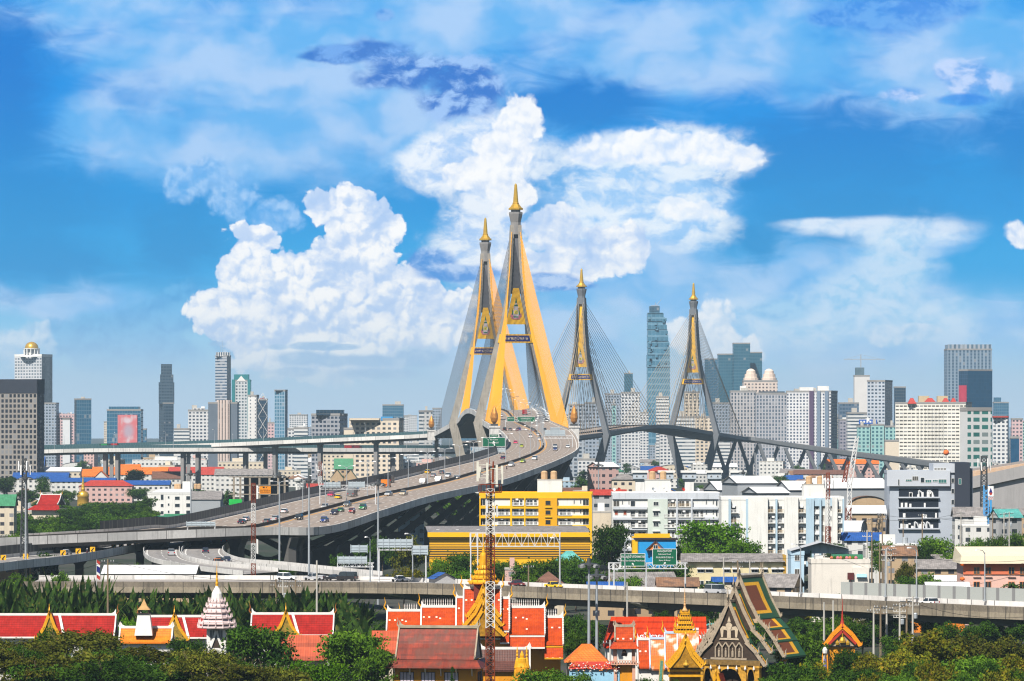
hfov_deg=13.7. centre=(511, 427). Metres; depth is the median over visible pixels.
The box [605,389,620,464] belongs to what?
tower block
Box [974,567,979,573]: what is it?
window
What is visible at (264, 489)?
billboard
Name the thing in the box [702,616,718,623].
broadleaf tree
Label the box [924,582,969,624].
house
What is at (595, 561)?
broadleaf tree
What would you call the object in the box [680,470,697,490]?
guard tower
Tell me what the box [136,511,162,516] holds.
broadleaf tree
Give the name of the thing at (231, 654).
broadleaf tree
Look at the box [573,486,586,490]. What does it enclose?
town block
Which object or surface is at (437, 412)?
tower block
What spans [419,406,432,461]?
tower block
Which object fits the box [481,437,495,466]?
street lamp
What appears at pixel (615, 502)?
window
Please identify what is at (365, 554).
broadleaf tree
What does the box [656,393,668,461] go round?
tower block
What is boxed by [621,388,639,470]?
tower block
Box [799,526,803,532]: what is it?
window
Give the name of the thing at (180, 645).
broadleaf tree
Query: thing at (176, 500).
apartment block
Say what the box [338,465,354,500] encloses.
street lamp
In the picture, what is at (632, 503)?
window
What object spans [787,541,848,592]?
town house
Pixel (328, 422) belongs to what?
tower block
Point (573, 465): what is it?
tower block
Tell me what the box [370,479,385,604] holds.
floodlight mast
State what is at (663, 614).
broadleaf tree
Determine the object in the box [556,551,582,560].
house
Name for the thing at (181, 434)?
tower block
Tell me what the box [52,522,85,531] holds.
broadleaf tree
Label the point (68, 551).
car
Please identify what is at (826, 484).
telecom mast
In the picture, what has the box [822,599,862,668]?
shrine gate
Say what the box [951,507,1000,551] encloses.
house
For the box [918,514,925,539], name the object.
power pole
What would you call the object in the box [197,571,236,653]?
prang
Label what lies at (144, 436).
tower block
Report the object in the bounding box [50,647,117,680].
broadleaf tree
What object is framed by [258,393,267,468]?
tower block
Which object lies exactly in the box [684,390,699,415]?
tower block
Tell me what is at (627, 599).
power pole
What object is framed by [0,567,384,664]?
nipa palm thicket
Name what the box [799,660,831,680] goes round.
broadleaf tree
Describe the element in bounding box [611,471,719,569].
apartment block
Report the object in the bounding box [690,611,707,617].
broadleaf tree
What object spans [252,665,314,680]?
broadleaf tree
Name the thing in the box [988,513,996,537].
power pole
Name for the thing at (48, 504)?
temple hall
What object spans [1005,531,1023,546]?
broadleaf tree
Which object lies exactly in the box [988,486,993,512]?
station sign
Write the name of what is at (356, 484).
sign gantry
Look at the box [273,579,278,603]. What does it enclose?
power pole
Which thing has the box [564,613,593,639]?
broadleaf tree
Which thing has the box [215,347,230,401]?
tower block
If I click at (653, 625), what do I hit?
temple hall
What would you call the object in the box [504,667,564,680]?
broadleaf tree
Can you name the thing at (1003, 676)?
broadleaf tree
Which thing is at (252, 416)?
tower block
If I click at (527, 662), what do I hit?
stupa
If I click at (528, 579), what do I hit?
power pole
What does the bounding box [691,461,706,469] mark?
town block
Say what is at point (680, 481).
broadleaf tree
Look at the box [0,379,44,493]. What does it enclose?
tower block
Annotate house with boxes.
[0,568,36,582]
[289,475,305,486]
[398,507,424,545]
[427,572,456,604]
[504,558,520,604]
[535,571,564,614]
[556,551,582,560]
[563,487,581,490]
[586,582,623,619]
[590,489,626,510]
[604,572,675,616]
[611,474,634,490]
[625,465,639,473]
[634,538,677,569]
[647,467,667,478]
[655,577,699,616]
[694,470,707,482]
[711,577,736,616]
[741,573,804,622]
[785,475,802,480]
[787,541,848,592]
[808,554,869,621]
[840,532,881,554]
[880,545,917,583]
[911,622,963,632]
[914,559,956,576]
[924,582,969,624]
[929,575,956,581]
[931,554,951,558]
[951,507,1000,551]
[987,509,1023,544]
[1001,508,1023,538]
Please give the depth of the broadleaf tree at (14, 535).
1179.93 m
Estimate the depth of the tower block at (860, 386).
4600.00 m
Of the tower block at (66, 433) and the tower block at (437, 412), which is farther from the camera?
the tower block at (437, 412)
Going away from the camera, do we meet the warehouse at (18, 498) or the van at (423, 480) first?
the van at (423, 480)
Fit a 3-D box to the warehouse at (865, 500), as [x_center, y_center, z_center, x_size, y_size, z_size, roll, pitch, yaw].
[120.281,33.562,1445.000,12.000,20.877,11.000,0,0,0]
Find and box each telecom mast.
[18,458,30,577]
[477,458,502,680]
[822,472,833,557]
[977,456,990,506]
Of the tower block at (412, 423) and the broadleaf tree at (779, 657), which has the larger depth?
the tower block at (412, 423)
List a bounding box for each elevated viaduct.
[23,575,1023,635]
[44,430,438,490]
[44,445,470,480]
[717,436,946,477]
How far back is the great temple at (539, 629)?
704.12 m
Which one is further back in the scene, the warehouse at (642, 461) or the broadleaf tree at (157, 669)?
the warehouse at (642, 461)
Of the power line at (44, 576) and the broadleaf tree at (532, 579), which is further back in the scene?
the broadleaf tree at (532, 579)
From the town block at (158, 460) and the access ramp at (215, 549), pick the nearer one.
the access ramp at (215, 549)
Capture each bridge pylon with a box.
[436,218,528,456]
[469,184,568,479]
[526,268,660,480]
[621,283,742,478]
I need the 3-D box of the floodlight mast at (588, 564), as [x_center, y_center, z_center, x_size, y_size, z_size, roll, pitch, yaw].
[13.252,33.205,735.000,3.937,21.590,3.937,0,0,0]
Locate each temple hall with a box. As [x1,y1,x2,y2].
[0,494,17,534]
[0,605,118,678]
[28,491,66,524]
[82,469,101,477]
[92,467,126,479]
[94,471,108,477]
[121,464,140,466]
[126,467,168,479]
[137,605,206,650]
[151,471,180,488]
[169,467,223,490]
[249,603,336,666]
[334,458,353,477]
[386,618,487,680]
[481,642,531,680]
[603,617,706,678]
[635,616,698,680]
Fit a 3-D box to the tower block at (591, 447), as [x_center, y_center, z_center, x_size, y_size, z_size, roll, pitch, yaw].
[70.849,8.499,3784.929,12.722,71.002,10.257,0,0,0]
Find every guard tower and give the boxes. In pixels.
[631,470,647,490]
[658,470,674,490]
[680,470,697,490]
[705,470,722,480]
[729,470,746,475]
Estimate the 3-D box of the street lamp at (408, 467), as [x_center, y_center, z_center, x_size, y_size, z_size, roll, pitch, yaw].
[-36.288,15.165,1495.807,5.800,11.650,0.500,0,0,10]
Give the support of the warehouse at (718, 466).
on the ground
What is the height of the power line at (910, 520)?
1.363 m
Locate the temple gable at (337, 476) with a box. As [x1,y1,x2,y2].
[330,469,343,481]
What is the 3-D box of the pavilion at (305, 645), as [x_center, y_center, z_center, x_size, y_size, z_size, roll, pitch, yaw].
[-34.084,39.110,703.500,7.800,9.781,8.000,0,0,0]
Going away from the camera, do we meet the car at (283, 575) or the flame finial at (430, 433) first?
the car at (283, 575)
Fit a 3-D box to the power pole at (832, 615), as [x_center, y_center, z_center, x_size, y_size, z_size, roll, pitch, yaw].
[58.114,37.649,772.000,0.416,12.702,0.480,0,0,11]
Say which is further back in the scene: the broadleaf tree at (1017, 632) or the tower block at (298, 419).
the tower block at (298, 419)
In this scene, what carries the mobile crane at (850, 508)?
on the ground
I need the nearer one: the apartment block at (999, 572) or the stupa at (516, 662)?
the stupa at (516, 662)
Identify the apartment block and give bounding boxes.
[148,481,201,514]
[479,471,592,558]
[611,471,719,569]
[719,476,843,573]
[953,547,1023,588]
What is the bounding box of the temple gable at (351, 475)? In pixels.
[344,470,356,480]
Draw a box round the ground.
[37,438,1023,680]
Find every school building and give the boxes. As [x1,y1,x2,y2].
[79,480,133,502]
[214,469,273,496]
[825,459,878,477]
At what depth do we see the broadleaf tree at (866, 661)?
684.42 m
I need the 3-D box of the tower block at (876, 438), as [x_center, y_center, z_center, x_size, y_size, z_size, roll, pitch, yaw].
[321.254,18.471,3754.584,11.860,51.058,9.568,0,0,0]
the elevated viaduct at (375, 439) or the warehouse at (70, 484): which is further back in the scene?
the elevated viaduct at (375, 439)
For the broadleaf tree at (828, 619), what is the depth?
929.34 m
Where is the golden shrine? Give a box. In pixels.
[665,591,705,680]
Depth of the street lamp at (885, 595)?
883.83 m
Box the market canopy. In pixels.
[569,661,619,680]
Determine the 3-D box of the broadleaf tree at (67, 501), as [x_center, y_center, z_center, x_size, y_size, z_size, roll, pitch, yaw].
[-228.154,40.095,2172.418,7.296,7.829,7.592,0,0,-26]
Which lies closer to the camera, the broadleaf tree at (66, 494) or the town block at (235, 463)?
the broadleaf tree at (66, 494)
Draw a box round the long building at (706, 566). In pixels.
[679,553,785,588]
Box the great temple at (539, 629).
[383,532,566,672]
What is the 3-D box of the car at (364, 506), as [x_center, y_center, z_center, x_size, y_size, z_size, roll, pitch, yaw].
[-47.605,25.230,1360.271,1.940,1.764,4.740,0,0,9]
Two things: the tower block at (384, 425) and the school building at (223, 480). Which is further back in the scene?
the tower block at (384, 425)
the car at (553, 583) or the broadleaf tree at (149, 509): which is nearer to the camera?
the car at (553, 583)
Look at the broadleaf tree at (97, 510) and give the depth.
1782.68 m
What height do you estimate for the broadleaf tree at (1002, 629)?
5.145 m
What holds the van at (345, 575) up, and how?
on the elevated viaduct at (1001, 606)
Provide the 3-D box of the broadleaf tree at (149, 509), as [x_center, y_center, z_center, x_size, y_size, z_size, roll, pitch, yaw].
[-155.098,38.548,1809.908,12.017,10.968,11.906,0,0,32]
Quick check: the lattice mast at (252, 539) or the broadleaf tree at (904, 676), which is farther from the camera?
the lattice mast at (252, 539)
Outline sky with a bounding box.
[0,0,1023,437]
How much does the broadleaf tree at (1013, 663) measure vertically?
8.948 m
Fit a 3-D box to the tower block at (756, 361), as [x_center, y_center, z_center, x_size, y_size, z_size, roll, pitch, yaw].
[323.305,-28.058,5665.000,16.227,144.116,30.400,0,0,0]
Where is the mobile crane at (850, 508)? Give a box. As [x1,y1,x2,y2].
[842,437,858,520]
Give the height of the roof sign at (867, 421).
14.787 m
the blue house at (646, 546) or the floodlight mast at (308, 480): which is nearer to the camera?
the floodlight mast at (308, 480)
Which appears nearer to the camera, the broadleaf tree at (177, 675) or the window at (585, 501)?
the broadleaf tree at (177, 675)
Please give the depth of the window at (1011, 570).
961.61 m
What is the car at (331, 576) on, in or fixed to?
on the elevated viaduct at (1001, 606)
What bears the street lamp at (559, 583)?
on the elevated viaduct at (1001, 606)
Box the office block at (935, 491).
[884,462,972,552]
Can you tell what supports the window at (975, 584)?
in the apartment block at (999, 572)
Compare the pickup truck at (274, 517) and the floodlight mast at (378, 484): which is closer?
the floodlight mast at (378, 484)
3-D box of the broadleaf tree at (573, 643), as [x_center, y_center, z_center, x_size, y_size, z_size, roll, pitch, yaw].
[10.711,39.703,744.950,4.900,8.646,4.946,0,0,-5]
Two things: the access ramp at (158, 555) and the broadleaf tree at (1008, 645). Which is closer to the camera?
the broadleaf tree at (1008, 645)
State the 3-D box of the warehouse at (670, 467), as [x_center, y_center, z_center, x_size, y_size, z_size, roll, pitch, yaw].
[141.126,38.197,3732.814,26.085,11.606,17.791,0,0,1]
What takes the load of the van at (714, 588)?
on the elevated viaduct at (1001, 606)
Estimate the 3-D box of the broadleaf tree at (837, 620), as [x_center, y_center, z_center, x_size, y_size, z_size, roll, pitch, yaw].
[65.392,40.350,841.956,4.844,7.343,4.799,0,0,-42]
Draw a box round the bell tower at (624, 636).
[610,620,638,680]
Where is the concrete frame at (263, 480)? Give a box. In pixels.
[229,473,289,504]
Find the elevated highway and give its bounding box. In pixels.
[0,429,578,575]
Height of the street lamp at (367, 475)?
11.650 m
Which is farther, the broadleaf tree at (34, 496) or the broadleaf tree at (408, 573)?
the broadleaf tree at (34, 496)
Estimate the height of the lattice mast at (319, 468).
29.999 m
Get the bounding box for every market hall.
[154,515,177,516]
[425,526,671,570]
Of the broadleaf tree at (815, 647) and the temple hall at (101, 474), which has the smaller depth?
the broadleaf tree at (815, 647)
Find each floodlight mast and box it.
[18,474,32,579]
[184,470,196,512]
[272,471,286,560]
[301,476,316,574]
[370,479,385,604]
[578,558,599,643]
[585,569,607,649]
[593,462,603,488]
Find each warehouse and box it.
[7,492,51,505]
[12,472,70,491]
[44,467,81,477]
[50,478,116,499]
[62,462,92,466]
[101,565,201,603]
[124,480,171,500]
[191,491,223,512]
[305,484,323,487]
[619,459,655,468]
[640,466,687,469]
[660,464,687,477]
[693,463,737,476]
[703,481,721,495]
[721,476,777,495]
[742,487,789,495]
[777,481,805,495]
[779,469,820,474]
[793,470,843,478]
[800,478,883,519]
[808,475,832,477]
[844,520,867,531]
[845,505,886,533]
[848,495,883,504]
[973,461,1023,507]
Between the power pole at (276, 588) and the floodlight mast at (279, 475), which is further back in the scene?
the floodlight mast at (279, 475)
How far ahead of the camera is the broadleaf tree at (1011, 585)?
924.48 m
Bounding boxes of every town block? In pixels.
[17,505,31,515]
[18,501,32,509]
[84,454,97,466]
[108,456,124,466]
[132,456,207,466]
[142,454,159,459]
[158,461,180,466]
[218,458,262,468]
[278,467,300,476]
[323,454,343,481]
[404,459,415,468]
[416,459,431,465]
[563,477,574,487]
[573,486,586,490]
[586,462,618,490]
[593,503,610,568]
[671,478,678,487]
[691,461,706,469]
[759,458,784,475]
[771,473,790,477]
[863,534,915,582]
[900,465,913,469]
[959,516,988,546]
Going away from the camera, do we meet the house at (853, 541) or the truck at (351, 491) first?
the house at (853, 541)
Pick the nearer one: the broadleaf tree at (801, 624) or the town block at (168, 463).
the broadleaf tree at (801, 624)
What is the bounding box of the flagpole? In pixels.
[96,560,99,601]
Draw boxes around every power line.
[1,562,103,578]
[116,562,275,580]
[291,566,527,580]
[726,546,875,558]
[878,513,957,520]
[889,551,1023,561]
[892,513,1008,518]
[907,600,1017,617]
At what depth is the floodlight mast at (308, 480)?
1014.81 m
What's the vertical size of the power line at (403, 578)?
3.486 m
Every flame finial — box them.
[427,416,435,439]
[488,405,499,433]
[568,406,579,438]
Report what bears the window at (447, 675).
in the temple hall at (429, 652)
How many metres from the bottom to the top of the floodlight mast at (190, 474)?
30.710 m
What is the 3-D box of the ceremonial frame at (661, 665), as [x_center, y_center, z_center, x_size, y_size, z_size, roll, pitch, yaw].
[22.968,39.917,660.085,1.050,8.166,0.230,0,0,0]
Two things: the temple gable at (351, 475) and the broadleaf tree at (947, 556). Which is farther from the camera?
the temple gable at (351, 475)
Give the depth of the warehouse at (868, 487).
1481.88 m
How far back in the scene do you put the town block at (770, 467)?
3431.52 m
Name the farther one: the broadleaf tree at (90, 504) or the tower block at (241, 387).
the tower block at (241, 387)
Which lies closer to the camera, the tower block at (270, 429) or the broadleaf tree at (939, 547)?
the broadleaf tree at (939, 547)
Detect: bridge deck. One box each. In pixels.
[434,408,568,437]
[462,425,743,446]
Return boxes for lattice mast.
[251,483,255,574]
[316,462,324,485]
[983,485,988,523]
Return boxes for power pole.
[101,559,113,612]
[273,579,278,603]
[278,580,287,596]
[290,580,300,593]
[316,560,317,611]
[523,565,533,604]
[603,640,610,660]
[626,582,627,616]
[732,560,742,576]
[823,602,824,663]
[832,600,833,630]
[862,530,871,557]
[867,518,875,582]
[867,608,879,657]
[874,543,884,582]
[874,605,886,660]
[878,513,886,543]
[881,549,891,583]
[881,607,892,660]
[887,547,895,583]
[893,603,905,639]
[900,599,911,636]
[906,596,918,637]
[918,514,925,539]
[960,511,961,546]
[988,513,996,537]
[1000,514,1007,544]
[1005,512,1012,546]
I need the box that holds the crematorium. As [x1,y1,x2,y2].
[118,600,174,664]
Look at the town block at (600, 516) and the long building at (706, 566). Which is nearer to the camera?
the long building at (706, 566)
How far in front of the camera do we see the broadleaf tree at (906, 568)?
1059.34 m
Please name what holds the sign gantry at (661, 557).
on the elevated viaduct at (1001, 606)
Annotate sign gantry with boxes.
[186,521,215,529]
[319,481,375,503]
[337,544,373,576]
[377,538,427,582]
[470,532,560,579]
[471,434,504,453]
[505,417,536,430]
[544,427,572,446]
[608,549,687,587]
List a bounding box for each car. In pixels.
[63,549,71,554]
[223,556,231,561]
[237,519,246,523]
[276,572,296,579]
[280,508,288,512]
[294,514,302,519]
[324,574,341,580]
[330,509,338,514]
[334,494,341,498]
[359,504,366,508]
[390,575,409,581]
[508,580,525,585]
[544,581,562,587]
[921,597,939,602]
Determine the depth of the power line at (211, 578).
885.78 m
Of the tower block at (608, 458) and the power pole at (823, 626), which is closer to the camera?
the power pole at (823, 626)
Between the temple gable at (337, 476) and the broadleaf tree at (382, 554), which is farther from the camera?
the temple gable at (337, 476)
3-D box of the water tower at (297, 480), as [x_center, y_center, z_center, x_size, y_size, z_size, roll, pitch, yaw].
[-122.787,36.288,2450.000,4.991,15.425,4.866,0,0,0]
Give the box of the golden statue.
[515,651,528,680]
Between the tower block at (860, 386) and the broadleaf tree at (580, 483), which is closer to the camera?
the broadleaf tree at (580, 483)
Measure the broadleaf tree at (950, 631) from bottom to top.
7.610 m
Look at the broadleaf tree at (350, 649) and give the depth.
659.61 m
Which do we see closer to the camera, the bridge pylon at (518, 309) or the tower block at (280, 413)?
the bridge pylon at (518, 309)
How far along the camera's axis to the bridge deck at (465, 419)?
2393.73 m
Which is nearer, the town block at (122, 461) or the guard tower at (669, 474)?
the guard tower at (669, 474)
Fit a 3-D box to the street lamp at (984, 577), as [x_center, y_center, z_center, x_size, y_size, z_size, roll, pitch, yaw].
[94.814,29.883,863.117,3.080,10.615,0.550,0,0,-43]
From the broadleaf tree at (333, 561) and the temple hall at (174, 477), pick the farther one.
the temple hall at (174, 477)
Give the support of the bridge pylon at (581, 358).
on the ground
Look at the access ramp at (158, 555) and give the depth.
1102.19 m
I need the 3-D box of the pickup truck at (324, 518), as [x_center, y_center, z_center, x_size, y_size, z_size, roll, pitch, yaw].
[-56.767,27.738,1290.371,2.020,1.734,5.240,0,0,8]
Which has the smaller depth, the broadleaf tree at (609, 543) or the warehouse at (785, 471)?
the broadleaf tree at (609, 543)
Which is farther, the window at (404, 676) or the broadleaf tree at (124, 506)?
the broadleaf tree at (124, 506)
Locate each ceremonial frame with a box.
[659,659,663,680]
[822,647,827,669]
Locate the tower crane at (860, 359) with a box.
[844,355,884,366]
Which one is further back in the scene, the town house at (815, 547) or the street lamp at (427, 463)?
the street lamp at (427, 463)
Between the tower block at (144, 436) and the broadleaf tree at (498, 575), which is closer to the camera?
the broadleaf tree at (498, 575)
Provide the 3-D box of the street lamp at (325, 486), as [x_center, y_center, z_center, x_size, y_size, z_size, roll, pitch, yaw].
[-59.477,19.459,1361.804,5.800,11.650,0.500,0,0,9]
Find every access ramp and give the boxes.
[0,543,148,574]
[143,541,278,574]
[181,539,382,576]
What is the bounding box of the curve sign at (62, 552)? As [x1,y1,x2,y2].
[60,550,65,554]
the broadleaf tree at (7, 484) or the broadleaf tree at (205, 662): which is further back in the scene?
the broadleaf tree at (7, 484)
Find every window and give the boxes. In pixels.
[400,672,413,680]
[421,672,434,680]
[444,672,458,680]
[527,509,532,514]
[527,519,532,524]
[545,500,550,504]
[545,510,550,514]
[545,520,550,524]
[559,509,565,514]
[559,519,565,524]
[583,499,588,504]
[583,509,588,514]
[583,519,588,524]
[613,500,618,506]
[630,501,634,506]
[630,511,634,516]
[638,511,645,516]
[638,521,645,526]
[731,516,735,522]
[799,516,803,522]
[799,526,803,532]
[804,566,807,573]
[912,476,917,480]
[938,479,946,482]
[973,582,979,586]
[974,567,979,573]
[985,567,990,573]
[1008,567,1014,573]
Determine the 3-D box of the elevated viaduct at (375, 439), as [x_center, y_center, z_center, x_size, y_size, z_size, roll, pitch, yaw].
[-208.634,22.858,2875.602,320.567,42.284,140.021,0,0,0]
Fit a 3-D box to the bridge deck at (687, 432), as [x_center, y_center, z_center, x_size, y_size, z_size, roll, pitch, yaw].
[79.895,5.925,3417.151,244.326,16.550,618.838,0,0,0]
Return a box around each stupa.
[77,478,88,505]
[514,647,518,678]
[525,647,529,672]
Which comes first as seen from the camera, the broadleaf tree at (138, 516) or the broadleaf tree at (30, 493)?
the broadleaf tree at (138, 516)
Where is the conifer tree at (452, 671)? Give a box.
[450,666,454,680]
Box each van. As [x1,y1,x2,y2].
[336,571,358,579]
[420,478,426,483]
[435,476,441,480]
[703,584,726,593]
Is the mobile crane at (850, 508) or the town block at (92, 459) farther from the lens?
the town block at (92, 459)
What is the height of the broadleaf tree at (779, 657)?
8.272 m
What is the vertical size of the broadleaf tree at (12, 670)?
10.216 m
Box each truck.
[168,549,174,554]
[270,515,278,520]
[303,573,325,579]
[320,516,328,521]
[343,501,351,505]
[347,488,357,495]
[381,479,390,486]
[384,491,392,495]
[385,475,393,482]
[399,490,407,494]
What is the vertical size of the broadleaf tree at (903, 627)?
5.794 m
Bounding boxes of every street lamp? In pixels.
[294,475,311,512]
[317,470,333,506]
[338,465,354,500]
[359,461,375,495]
[365,536,370,581]
[400,454,416,486]
[405,533,413,578]
[420,451,435,482]
[466,441,480,470]
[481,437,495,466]
[499,433,512,461]
[524,425,536,453]
[535,420,547,446]
[550,537,561,584]
[623,538,633,586]
[791,544,801,593]
[883,546,894,596]
[907,547,917,597]
[975,549,986,600]
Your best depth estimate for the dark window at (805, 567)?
1003.10 m
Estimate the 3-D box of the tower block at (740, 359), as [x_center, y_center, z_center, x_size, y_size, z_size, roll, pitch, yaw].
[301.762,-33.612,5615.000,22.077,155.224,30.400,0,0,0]
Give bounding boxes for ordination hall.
[693,564,805,680]
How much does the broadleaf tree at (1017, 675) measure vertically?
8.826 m
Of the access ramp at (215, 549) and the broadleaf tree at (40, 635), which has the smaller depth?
the broadleaf tree at (40, 635)
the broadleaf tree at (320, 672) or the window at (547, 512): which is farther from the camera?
the window at (547, 512)
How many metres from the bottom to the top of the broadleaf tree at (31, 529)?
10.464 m
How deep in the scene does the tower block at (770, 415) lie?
3900.00 m
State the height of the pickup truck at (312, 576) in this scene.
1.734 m
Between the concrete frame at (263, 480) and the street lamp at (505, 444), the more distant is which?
the concrete frame at (263, 480)
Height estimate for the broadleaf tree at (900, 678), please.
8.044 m
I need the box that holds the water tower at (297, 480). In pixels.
[294,477,301,489]
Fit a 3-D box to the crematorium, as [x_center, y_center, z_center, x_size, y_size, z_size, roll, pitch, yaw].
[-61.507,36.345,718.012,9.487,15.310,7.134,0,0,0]
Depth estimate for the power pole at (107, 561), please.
799.88 m
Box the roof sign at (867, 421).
[859,418,876,423]
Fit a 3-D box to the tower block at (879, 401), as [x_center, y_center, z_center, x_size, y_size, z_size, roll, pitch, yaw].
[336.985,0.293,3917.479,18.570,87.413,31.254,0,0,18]
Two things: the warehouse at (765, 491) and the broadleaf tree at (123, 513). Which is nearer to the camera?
the warehouse at (765, 491)
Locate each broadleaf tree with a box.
[0,476,16,493]
[0,531,24,572]
[0,637,64,677]
[0,645,29,677]
[0,655,89,680]
[1,572,32,583]
[1,644,48,676]
[4,660,74,680]
[17,488,37,498]
[17,514,32,525]
[17,519,47,525]
[17,523,39,533]
[20,520,37,525]
[28,494,39,501]
[31,550,58,580]
[33,514,67,524]
[33,523,53,532]
[34,475,51,491]
[35,626,73,655]
[38,628,133,654]
[43,520,62,531]
[50,570,70,580]
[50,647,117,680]
[51,657,172,680]
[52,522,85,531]
[53,489,79,500]
[55,507,88,524]
[59,498,71,507]
[64,505,80,509]
[73,519,93,529]
[75,460,87,468]
[78,644,184,668]
[79,501,104,509]
[79,507,109,514]
[79,627,114,651]
[80,512,119,529]
[92,501,118,510]
[92,646,163,680]
[98,516,118,526]
[107,508,140,519]
[110,501,150,510]
[116,616,135,638]
[123,487,150,501]
[124,468,145,479]
[127,513,152,518]
[128,664,173,680]
[134,496,159,506]
[136,506,158,514]
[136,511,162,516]
[138,651,262,679]
[159,647,238,680]
[165,675,189,680]
[166,635,216,654]
[181,650,252,675]
[189,661,295,680]
[219,620,300,670]
[223,490,236,505]
[232,667,270,680]
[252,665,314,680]
[275,664,309,674]
[282,570,296,575]
[286,657,357,680]
[313,626,392,680]
[328,552,349,567]
[352,542,376,569]
[353,645,397,680]
[368,535,389,570]
[371,619,385,630]
[383,547,405,575]
[384,566,423,608]
[388,534,431,570]
[423,565,449,577]
[427,556,451,574]
[437,503,457,515]
[442,550,476,575]
[451,568,474,579]
[455,500,471,519]
[471,561,506,580]
[492,558,518,580]
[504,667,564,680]
[509,560,538,579]
[520,573,539,605]
[522,557,566,583]
[548,670,595,680]
[550,554,582,578]
[561,560,594,610]
[563,631,586,658]
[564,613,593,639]
[566,619,602,651]
[571,477,586,487]
[574,557,603,584]
[577,470,586,479]
[583,570,623,581]
[589,521,633,570]
[598,625,607,643]
[608,576,643,586]
[616,566,652,571]
[623,463,631,472]
[636,675,656,680]
[648,564,696,576]
[651,610,673,616]
[669,517,750,552]
[676,542,709,563]
[678,478,683,487]
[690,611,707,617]
[702,611,720,618]
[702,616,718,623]
[724,538,765,552]
[747,621,765,647]
[751,677,794,680]
[760,627,772,645]
[763,660,831,680]
[768,622,800,650]
[773,475,788,483]
[773,651,782,661]
[786,616,813,636]
[786,649,826,668]
[795,631,831,659]
[796,674,827,680]
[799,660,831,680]
[805,619,835,656]
[813,593,839,621]
[823,542,847,557]
[825,667,878,680]
[825,677,848,680]
[828,648,862,673]
[830,614,857,628]
[830,666,886,680]
[845,618,865,625]
[849,623,879,654]
[849,651,890,677]
[853,620,879,645]
[856,672,883,680]
[865,617,892,643]
[868,540,892,581]
[871,620,898,638]
[875,648,932,676]
[877,672,918,680]
[879,634,906,658]
[883,670,917,680]
[892,619,917,635]
[893,575,921,584]
[893,627,969,663]
[894,560,915,583]
[900,657,947,679]
[904,541,934,558]
[914,571,941,584]
[914,657,961,680]
[916,534,956,554]
[916,622,939,634]
[934,620,959,641]
[940,542,983,558]
[940,654,1007,676]
[945,632,1000,664]
[947,669,983,680]
[958,624,982,642]
[967,535,985,546]
[967,620,1001,643]
[970,658,1003,680]
[970,668,1023,680]
[977,667,1023,680]
[978,634,1023,662]
[982,533,1008,546]
[988,626,1015,642]
[995,653,1023,676]
[1000,583,1023,627]
[1004,621,1023,641]
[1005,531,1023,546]
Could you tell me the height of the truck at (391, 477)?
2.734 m
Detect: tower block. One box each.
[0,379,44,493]
[14,342,52,401]
[44,402,58,466]
[57,413,73,466]
[62,418,70,463]
[67,412,73,461]
[74,397,91,461]
[104,421,106,442]
[107,407,142,463]
[143,428,146,456]
[159,364,173,455]
[174,424,190,459]
[188,405,207,459]
[208,400,238,466]
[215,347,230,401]
[218,400,229,460]
[232,374,250,438]
[248,392,258,460]
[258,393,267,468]
[268,418,273,468]
[274,390,287,469]
[288,428,293,469]
[289,413,307,427]
[294,423,307,477]
[311,410,347,482]
[344,428,352,457]
[349,417,403,477]
[382,401,403,417]
[404,415,416,442]
[404,416,408,442]
[404,441,418,461]
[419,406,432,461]
[432,408,441,456]
[461,438,475,450]
[568,402,584,476]
[577,454,595,477]
[585,398,598,457]
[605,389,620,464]
[612,399,615,463]
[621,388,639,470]
[624,371,632,391]
[640,410,648,458]
[649,445,654,458]
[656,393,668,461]
[659,434,673,465]
[675,411,695,469]
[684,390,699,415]
[695,414,712,462]
[705,358,716,415]
[712,398,729,433]
[714,442,729,462]
[717,354,731,401]
[729,386,755,473]
[732,343,749,389]
[742,369,777,392]
[750,352,761,379]
[755,391,786,475]
[786,386,837,468]
[838,398,858,458]
[838,417,845,458]
[846,408,866,458]
[853,367,869,411]
[856,422,869,458]
[867,380,892,424]
[870,419,883,476]
[884,420,894,439]
[884,440,898,469]
[893,386,905,424]
[895,396,971,469]
[944,344,991,401]
[959,369,991,406]
[960,407,991,467]
[992,416,1008,463]
[993,397,1008,415]
[1009,427,1010,454]
[1009,436,1019,462]
[1011,418,1022,460]
[1023,421,1023,460]
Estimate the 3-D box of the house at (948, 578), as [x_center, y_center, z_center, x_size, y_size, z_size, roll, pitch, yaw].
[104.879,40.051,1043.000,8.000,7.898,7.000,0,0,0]
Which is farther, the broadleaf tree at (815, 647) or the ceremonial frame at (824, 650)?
the broadleaf tree at (815, 647)
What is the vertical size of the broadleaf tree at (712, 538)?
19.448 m
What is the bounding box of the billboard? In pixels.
[256,486,270,553]
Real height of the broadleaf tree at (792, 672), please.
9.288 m
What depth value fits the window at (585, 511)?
1299.37 m
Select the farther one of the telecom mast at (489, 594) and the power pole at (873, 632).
the power pole at (873, 632)
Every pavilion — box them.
[281,635,329,670]
[372,631,397,680]
[564,644,608,675]
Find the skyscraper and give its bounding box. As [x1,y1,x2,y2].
[646,300,669,458]
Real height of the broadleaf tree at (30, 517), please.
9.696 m
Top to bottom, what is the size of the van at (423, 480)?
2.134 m
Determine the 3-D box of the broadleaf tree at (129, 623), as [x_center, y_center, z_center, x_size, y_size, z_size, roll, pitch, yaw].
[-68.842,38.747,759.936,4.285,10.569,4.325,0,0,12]
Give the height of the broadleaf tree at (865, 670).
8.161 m

